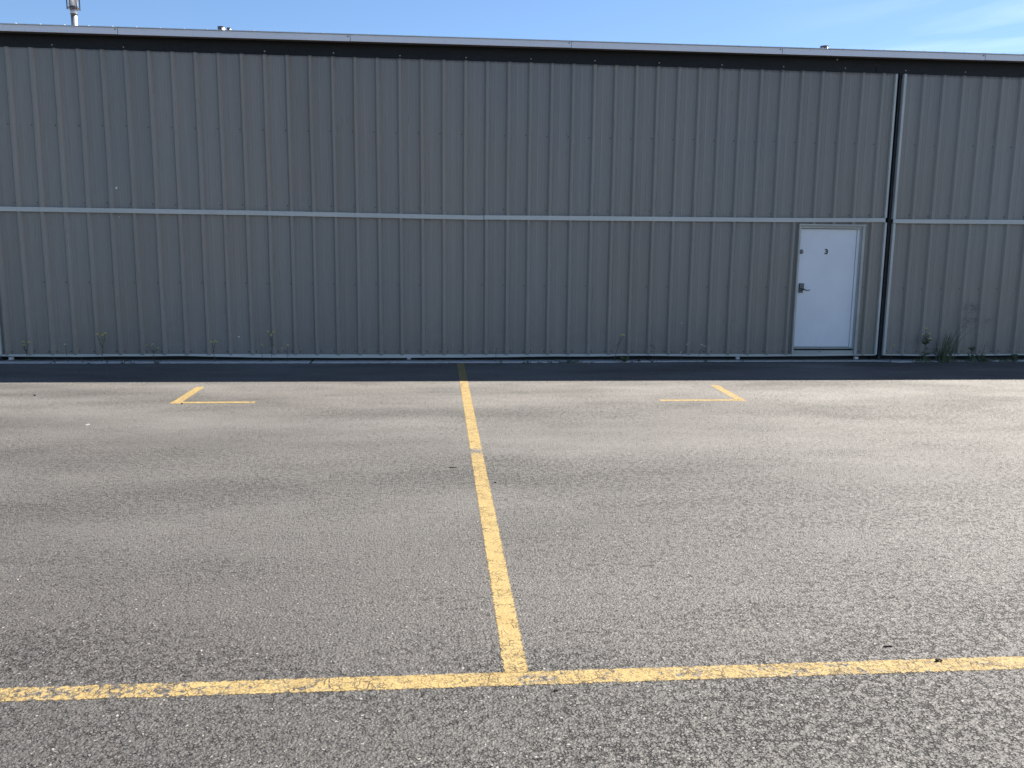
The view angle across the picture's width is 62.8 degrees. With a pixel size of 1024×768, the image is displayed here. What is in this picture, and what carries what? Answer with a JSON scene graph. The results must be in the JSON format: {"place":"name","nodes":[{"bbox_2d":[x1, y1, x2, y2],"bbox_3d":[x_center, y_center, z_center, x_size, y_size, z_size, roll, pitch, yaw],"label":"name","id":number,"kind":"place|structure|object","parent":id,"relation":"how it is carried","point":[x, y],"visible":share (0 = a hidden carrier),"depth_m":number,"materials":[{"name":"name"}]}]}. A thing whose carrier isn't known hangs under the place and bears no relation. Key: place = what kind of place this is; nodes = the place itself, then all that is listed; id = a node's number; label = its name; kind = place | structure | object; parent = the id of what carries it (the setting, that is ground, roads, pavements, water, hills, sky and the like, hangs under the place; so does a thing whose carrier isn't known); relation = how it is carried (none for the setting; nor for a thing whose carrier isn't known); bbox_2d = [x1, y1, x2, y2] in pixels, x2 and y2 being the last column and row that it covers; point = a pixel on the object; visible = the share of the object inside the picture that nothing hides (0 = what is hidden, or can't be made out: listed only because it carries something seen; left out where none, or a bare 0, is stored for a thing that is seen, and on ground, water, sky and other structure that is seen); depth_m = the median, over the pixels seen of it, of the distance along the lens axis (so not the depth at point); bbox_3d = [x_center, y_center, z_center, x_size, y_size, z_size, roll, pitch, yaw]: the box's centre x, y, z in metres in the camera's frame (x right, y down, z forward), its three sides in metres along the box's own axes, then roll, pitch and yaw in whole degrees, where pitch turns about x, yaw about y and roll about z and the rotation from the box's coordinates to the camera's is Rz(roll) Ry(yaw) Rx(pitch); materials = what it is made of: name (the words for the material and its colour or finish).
{"place":"outdoors","nodes":[
{"label":"outdoors","id":0,"kind":"place"},
{"bbox_2d":[0,359,1023,767],"bbox_3d":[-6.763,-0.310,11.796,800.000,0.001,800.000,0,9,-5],"label":"asphalt ground","id":1,"kind":"structure","parent":0,"point":[278,537],"depth_m":4.40,"materials":[{"name":"grey asphalt"}]},
{"bbox_2d":[170,387,255,403],"bbox_3d":[-3.206,0.116,9.308,0.894,0.001,1.116,0,9,-5],"label":"parking line","id":2,"kind":"object","parent":1,"relation":"on","point":[182,398],"visible":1,"depth_m":8.91,"materials":[{"name":"yellow paint"}]},
{"bbox_2d":[457,363,527,672],"bbox_3d":[-0.361,0.400,7.691,0.121,0.001,9.100,0,9,-5],"label":"parking line","id":3,"kind":"object","parent":1,"relation":"on","point":[512,652],"visible":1,"depth_m":4.45,"materials":[{"name":"yellow paint"}]},
{"bbox_2d":[0,0,1023,359],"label":"hangar building","id":4,"kind":"structure","parent":1,"relation":"on","point":[196,194],"depth_m":12.02,"materials":[{"name":"beige paint"}]},
{"bbox_2d":[0,46,897,357],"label":"sliding door","id":5,"kind":"structure","parent":4,"relation":"in","point":[178,203],"depth_m":11.94,"materials":[{"name":"beige paint"}]},
{"bbox_2d":[790,224,866,354],"bbox_3d":[4.763,-1.423,12.704,1.038,1.960,0.185,0,9,-5],"label":"entry door","id":6,"kind":"structure","parent":4,"relation":"in","point":[829,258],"depth_m":12.68,"materials":[{"name":"white paint"}]},
{"bbox_2d":[881,74,1023,355],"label":"sliding door","id":7,"kind":"structure","parent":4,"relation":"in","point":[957,230],"depth_m":12.68,"materials":[{"name":"beige paint"}]},
{"bbox_2d":[0,656,1023,701],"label":"parking line","id":8,"kind":"object","parent":1,"relation":"on","point":[201,688],"visible":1,"depth_m":3.16,"materials":[{"name":"yellow paint"}]},
{"bbox_2d":[0,359,1023,363],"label":"concrete strip","id":9,"kind":"object","parent":1,"relation":"on","point":[96,361],"visible":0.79,"depth_m":12.27,"materials":[{"name":"grey concrete"}]},
{"bbox_2d":[21,341,28,360],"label":"flowering weed","id":10,"kind":"object","parent":9,"relation":"on","point":[24,348],"visible":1,"depth_m":11.65,"materials":[{"name":"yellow plant"}]},
{"bbox_2d":[95,333,104,358],"bbox_3d":[-5.746,-0.511,11.743,0.141,0.436,0.046,-3,9,-20],"label":"flowering weed","id":11,"kind":"object","parent":9,"relation":"on","point":[100,344],"visible":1,"depth_m":11.74,"materials":[{"name":"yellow plant"}]},
{"bbox_2d":[267,330,274,358],"bbox_3d":[-3.432,-0.532,11.951,0.116,0.462,0.065,0,9,-5],"label":"flowering weed","id":12,"kind":"object","parent":9,"relation":"on","point":[272,344],"visible":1,"depth_m":11.94,"materials":[{"name":"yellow plant"}]},
{"bbox_2d":[53,356,1021,363],"bbox_3d":[0.793,-0.356,12.332,14.456,0.093,0.186,0,9,-6],"label":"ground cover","id":13,"kind":"object","parent":9,"relation":"on","point":[966,360],"visible":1,"depth_m":12.86,"materials":[{"name":"green plant"}]},
{"bbox_2d":[620,356,628,361],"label":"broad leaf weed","id":14,"kind":"object","parent":9,"relation":"on","point":[624,359],"visible":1,"depth_m":12.40,"materials":[{"name":"green plant"}]},
{"bbox_2d":[660,385,746,400],"bbox_3d":[2.099,0.102,9.766,1.031,0.001,1.113,0,9,-5],"label":"parking line","id":15,"kind":"object","parent":1,"relation":"on","point":[729,393],"visible":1,"depth_m":9.33,"materials":[{"name":"yellow paint"}]},
{"bbox_2d":[921,328,931,361],"bbox_3d":[6.334,-0.599,12.834,0.146,0.530,0.139,0,9,-5],"label":"flowering weed","id":16,"kind":"object","parent":1,"relation":"on","point":[925,343],"visible":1,"depth_m":12.82,"materials":[{"name":"green plant"}]},
{"bbox_2d":[933,343,943,360],"bbox_3d":[6.531,-0.498,12.868,0.197,0.327,0.120,0,9,-5],"label":"flowering weed","id":17,"kind":"object","parent":1,"relation":"on","point":[938,358],"visible":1,"depth_m":12.86,"materials":[{"name":"green plant"}]},
{"bbox_2d":[939,301,991,361],"bbox_3d":[6.970,-0.825,12.830,0.785,0.994,0.200,1,9,2],"label":"grass tuft","id":18,"kind":"object","parent":1,"relation":"on","point":[944,355],"visible":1,"depth_m":12.85,"materials":[{"name":"green plant"}]},
{"bbox_2d":[967,343,975,361],"bbox_3d":[7.104,-0.510,12.906,0.135,0.349,0.104,0,9,-5],"label":"flowering weed","id":19,"kind":"object","parent":1,"relation":"on","point":[972,357],"visible":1,"depth_m":12.91,"materials":[{"name":"green plant"}]},
{"bbox_2d":[975,342,986,361],"bbox_3d":[7.253,-0.490,12.928,0.159,0.307,0.129,0,9,-5],"label":"flowering weed","id":20,"kind":"object","parent":1,"relation":"on","point":[981,358],"visible":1,"depth_m":12.93,"materials":[{"name":"green plant"}]},
{"bbox_2d":[1011,353,1018,360],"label":"flowering weed","id":21,"kind":"object","parent":1,"relation":"on","point":[1014,356],"visible":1,"depth_m":12.98,"materials":[{"name":"green plant"}]},
{"bbox_2d":[0,0,1023,53],"label":"sky","id":22,"kind":"structure","parent":0,"point":[968,26],"materials":[{"name":"blue"}]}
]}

